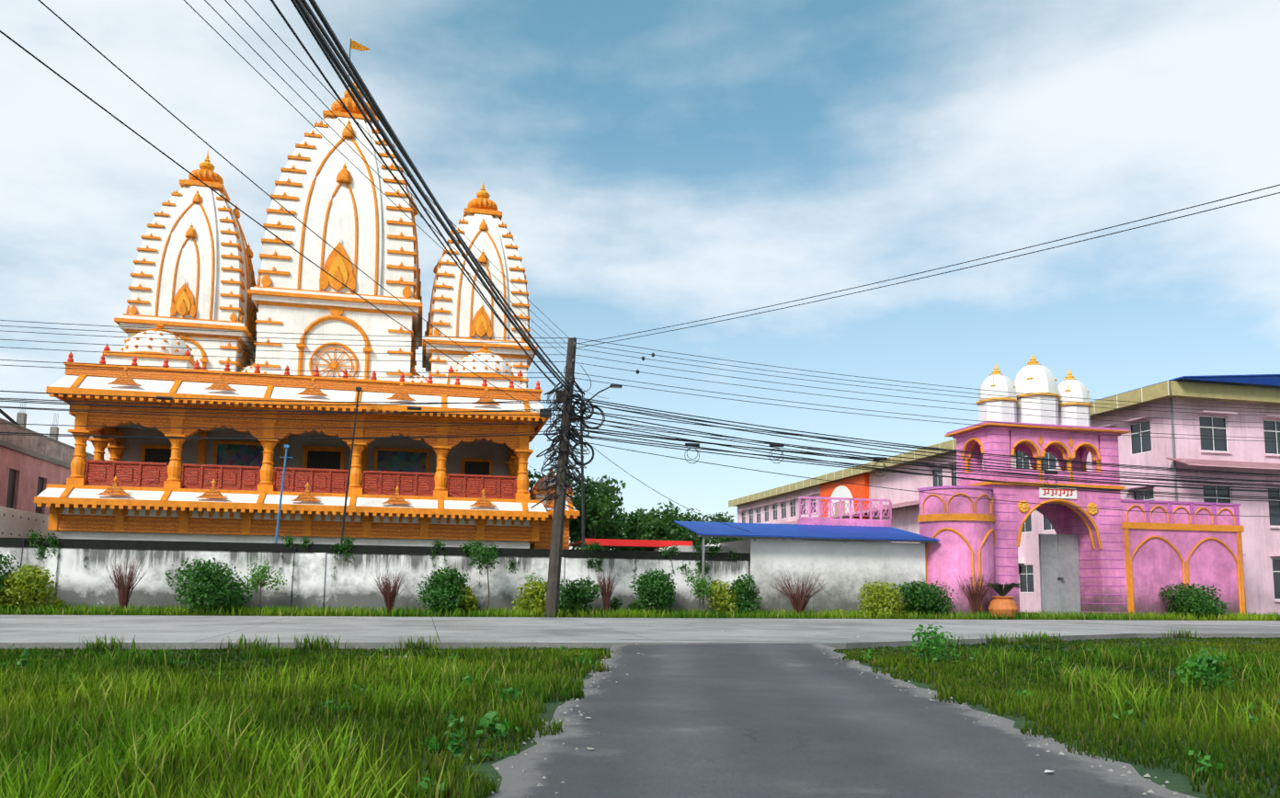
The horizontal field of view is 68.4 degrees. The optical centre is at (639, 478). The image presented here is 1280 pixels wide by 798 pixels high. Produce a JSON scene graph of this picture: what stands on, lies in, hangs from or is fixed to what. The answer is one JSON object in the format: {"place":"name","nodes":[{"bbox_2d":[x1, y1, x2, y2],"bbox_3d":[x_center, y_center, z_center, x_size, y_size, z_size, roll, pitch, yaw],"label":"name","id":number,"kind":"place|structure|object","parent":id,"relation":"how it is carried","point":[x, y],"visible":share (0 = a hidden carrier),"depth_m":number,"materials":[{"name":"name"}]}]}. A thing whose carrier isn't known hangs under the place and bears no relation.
{"place":"outdoors","nodes":[
{"label":"outdoors","id":0,"kind":"place"},
{"bbox_2d":[0,615,1279,650],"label":"cross street","id":1,"kind":"structure","parent":0,"point":[56,632],"depth_m":24.39,"materials":[{"name":"grey asphalt"}]},
{"bbox_2d":[0,0,1279,549],"label":"sky","id":2,"kind":"structure","parent":0,"point":[647,165],"materials":[{"name":"blue"}]},
{"bbox_2d":[0,602,1279,797],"bbox_3d":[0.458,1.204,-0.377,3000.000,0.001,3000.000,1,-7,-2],"label":"ground","id":3,"kind":"structure","parent":0,"point":[1179,782],"depth_m":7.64,"materials":[{"name":"green plant"}]},
{"bbox_2d":[0,445,70,514],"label":"maroon building walls","id":4,"kind":"structure","parent":3,"relation":"on","point":[25,479],"depth_m":42.86,"materials":[{"name":"pink paint"}]},
{"bbox_2d":[34,38,579,549],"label":"temple","id":5,"kind":"structure","parent":3,"relation":"on","point":[451,485],"depth_m":44.27,"materials":[{"name":"white paint"}]},
{"bbox_2d":[20,384,622,605],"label":"lamp posts","id":6,"kind":"object","parent":3,"relation":"on","point":[358,389],"visible":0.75,"depth_m":38.87,"materials":[{"name":"metal"}]},
{"bbox_2d":[0,398,692,548],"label":"background buildings","id":7,"kind":"structure","parent":3,"relation":"on","point":[17,523],"depth_m":42.91,"materials":[{"name":"paint"}]},
{"bbox_2d":[0,537,749,616],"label":"compound wall","id":8,"kind":"structure","parent":3,"relation":"on","point":[352,584],"depth_m":35.29,"materials":[{"name":"paint"}]},
{"bbox_2d":[0,564,907,617],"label":"shrub leaves","id":9,"kind":"object","parent":3,"relation":"on","point":[25,583],"visible":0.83,"depth_m":35.21,"materials":[{"name":"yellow plant"}]},
{"bbox_2d":[544,338,576,617],"bbox_3d":[-2.705,-0.053,35.207,1.188,10.600,1.188,-3,-8,32],"label":"utility pole","id":10,"kind":"object","parent":3,"relation":"on","point":[552,601],"visible":0.88,"depth_m":34.84,"materials":[{"name":"concrete"}]},
{"bbox_2d":[0,0,1279,532],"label":"overhead wires","id":11,"kind":"object","parent":10,"relation":"attached to","point":[313,24],"visible":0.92,"depth_m":34.69,"materials":[{"name":"black"}]},
{"bbox_2d":[15,543,1199,617],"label":"shrub stems","id":12,"kind":"object","parent":3,"relation":"on","point":[388,594],"visible":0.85,"depth_m":36.14,"materials":[{"name":"brown plant"}]},
{"bbox_2d":[240,555,713,600],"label":"shrub leaves","id":13,"kind":"object","parent":12,"relation":"attached to","point":[705,585],"visible":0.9,"depth_m":33.95,"materials":[{"name":"green plant"}]},
{"bbox_2d":[0,529,1231,620],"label":"shrub leaves","id":14,"kind":"object","parent":3,"relation":"on","point":[216,587],"visible":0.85,"depth_m":35.92,"materials":[{"name":"green plant"}]},
{"bbox_2d":[0,624,1279,797],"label":"weed leaves","id":15,"kind":"object","parent":3,"relation":"on","point":[1205,665],"visible":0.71,"depth_m":11.61,"materials":[{"name":"green plant"}]},
{"bbox_2d":[653,520,939,615],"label":"shed","id":16,"kind":"structure","parent":3,"relation":"on","point":[847,569],"depth_m":39.86,"materials":[{"name":"metal"}]},
{"bbox_2d":[797,354,1246,617],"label":"temple gate","id":17,"kind":"structure","parent":3,"relation":"on","point":[1097,559],"depth_m":43.37,"materials":[{"name":"pink paint"}]},
{"bbox_2d":[983,582,1215,619],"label":"gate pots","id":18,"kind":"object","parent":3,"relation":"on","point":[1000,603],"visible":0.5,"depth_m":39.45,"materials":[{"name":"ceramic"}]},
{"bbox_2d":[527,466,770,551],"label":"tree","id":19,"kind":"object","parent":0,"point":[600,504],"depth_m":56.08,"materials":[{"name":"green plant"}]},
{"bbox_2d":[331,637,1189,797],"bbox_3d":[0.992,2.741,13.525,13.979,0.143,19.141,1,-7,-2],"label":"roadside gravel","id":20,"kind":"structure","parent":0,"point":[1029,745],"depth_m":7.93,"materials":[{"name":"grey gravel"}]},
{"bbox_2d":[486,639,1197,797],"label":"road","id":21,"kind":"structure","parent":0,"point":[753,721],"depth_m":7.65,"materials":[{"name":"grey asphalt"}]},
{"bbox_2d":[586,630,1053,772],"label":"litter","id":22,"kind":"object","parent":21,"relation":"on","point":[1046,771],"visible":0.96,"depth_m":7.11,"materials":[{"name":"grey paper"}]},
{"bbox_2d":[728,374,1279,615],"bbox_3d":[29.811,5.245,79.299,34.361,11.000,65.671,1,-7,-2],"label":"building","id":23,"kind":"structure","parent":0,"point":[1261,542],"depth_m":48.09,"materials":[{"name":"pink paint"}]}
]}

